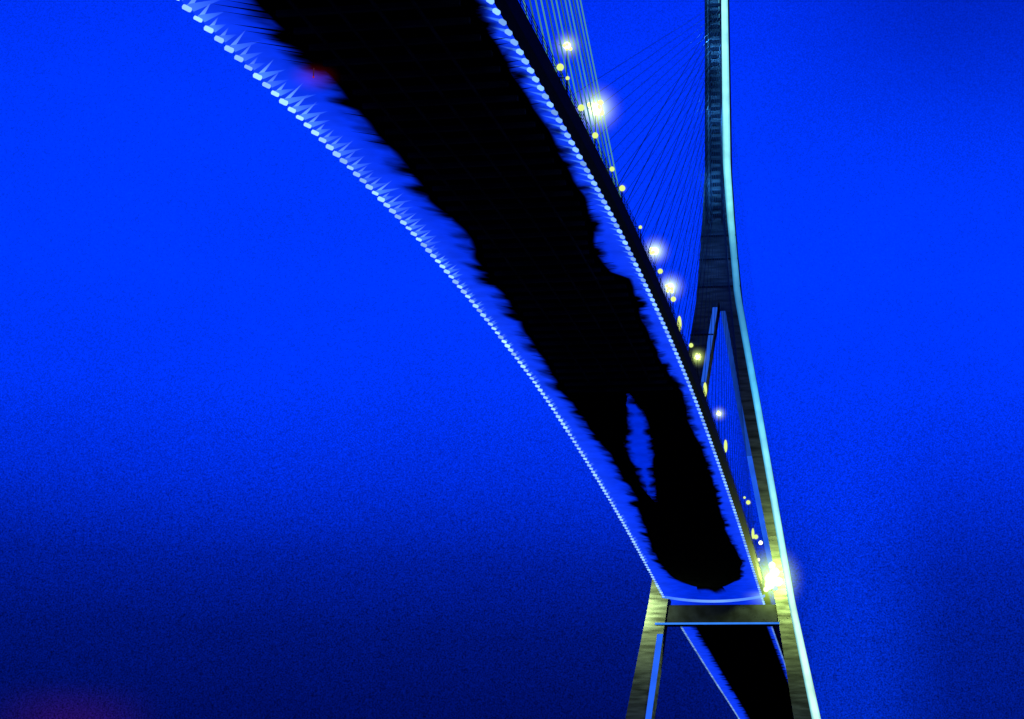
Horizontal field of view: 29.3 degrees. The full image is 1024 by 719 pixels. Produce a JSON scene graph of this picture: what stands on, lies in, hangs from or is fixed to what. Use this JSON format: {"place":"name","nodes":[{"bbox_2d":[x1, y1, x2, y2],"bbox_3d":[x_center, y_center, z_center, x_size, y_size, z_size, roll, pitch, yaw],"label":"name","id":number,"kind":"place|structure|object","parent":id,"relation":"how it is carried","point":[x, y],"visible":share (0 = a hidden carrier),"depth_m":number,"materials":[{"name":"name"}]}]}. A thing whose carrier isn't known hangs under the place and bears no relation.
{"place":"outdoors","nodes":[
{"label":"outdoors","id":0,"kind":"place"},
{"bbox_2d":[177,0,820,718],"bbox_3d":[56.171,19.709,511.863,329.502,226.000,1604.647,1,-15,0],"label":"cable stayed bridge","id":1,"kind":"structure","parent":0,"point":[453,134],"depth_m":246.88,"materials":[{"name":"paint"}]},
{"bbox_2d":[553,64,563,82],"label":"street lamp","id":2,"kind":"object","parent":1,"relation":"on","point":[560,67],"visible":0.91,"depth_m":171.46,"materials":[{"name":"paint"}]},
{"bbox_2d":[559,76,569,96],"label":"street lamp","id":3,"kind":"object","parent":1,"relation":"on","point":[567,78],"visible":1,"depth_m":175.56,"materials":[{"name":"paint"}]},
{"bbox_2d":[558,42,571,80],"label":"street lamp","id":4,"kind":"object","parent":1,"relation":"on","point":[566,45],"visible":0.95,"depth_m":180.71,"materials":[{"name":"paint"}]},
{"bbox_2d":[577,104,584,122],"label":"street lamp","id":5,"kind":"object","parent":1,"relation":"on","point":[580,107],"visible":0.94,"depth_m":183.34,"materials":[{"name":"paint"}]},
{"bbox_2d":[589,132,597,149],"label":"street lamp","id":6,"kind":"object","parent":1,"relation":"on","point":[595,135],"visible":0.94,"depth_m":192.25,"materials":[{"name":"paint"}]},
{"bbox_2d":[587,100,603,131],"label":"street lamp","id":7,"kind":"object","parent":1,"relation":"on","point":[596,109],"visible":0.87,"depth_m":198.34,"materials":[{"name":"paint"}]},
{"bbox_2d":[616,185,624,202],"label":"street lamp","id":8,"kind":"object","parent":1,"relation":"on","point":[622,188],"visible":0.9,"depth_m":212.02,"materials":[{"name":"paint"}]},
{"bbox_2d":[649,247,657,254],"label":"street lamp","id":9,"kind":"object","parent":1,"relation":"on","point":[654,250],"visible":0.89,"depth_m":249.09,"materials":[{"name":"paint"}]},
{"bbox_2d":[654,269,662,284],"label":"street lamp","id":10,"kind":"object","parent":1,"relation":"on","point":[660,271],"visible":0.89,"depth_m":254.81,"materials":[{"name":"paint"}]},
{"bbox_2d":[664,283,673,306],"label":"street lamp","id":11,"kind":"object","parent":1,"relation":"on","point":[670,286],"visible":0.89,"depth_m":266.62,"materials":[{"name":"paint"}]},
{"bbox_2d":[669,297,675,313],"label":"street lamp","id":12,"kind":"object","parent":1,"relation":"on","point":[673,299],"visible":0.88,"depth_m":270.49,"materials":[{"name":"paint"}]},
{"bbox_2d":[692,353,700,374],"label":"street lamp","id":13,"kind":"object","parent":1,"relation":"on","point":[697,356],"visible":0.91,"depth_m":304.58,"materials":[{"name":"paint"}]},
{"bbox_2d":[703,383,706,395],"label":"street lamp","id":14,"kind":"object","parent":1,"relation":"on","point":[705,387],"visible":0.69,"depth_m":316.76,"materials":[{"name":"paint"}]},
{"bbox_2d":[724,440,726,455],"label":"street lamp","id":15,"kind":"object","parent":1,"relation":"on","point":[725,445],"visible":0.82,"depth_m":356.29,"materials":[{"name":"paint"}]},
{"bbox_2d":[746,500,749,529],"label":"street lamp","id":16,"kind":"object","parent":1,"relation":"on","point":[747,501],"visible":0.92,"depth_m":413.21,"materials":[{"name":"paint"}]},
{"bbox_2d":[758,541,782,591],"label":"floodlight cluster","id":17,"kind":"object","parent":1,"relation":"attached to","point":[772,579],"visible":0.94,"depth_m":452.76,"materials":[{"name":"paint"}]},
{"bbox_2d":[0,0,1023,718],"label":"sky","id":18,"kind":"structure","parent":0,"point":[262,456],"materials":[{"name":"blue"}]}
]}

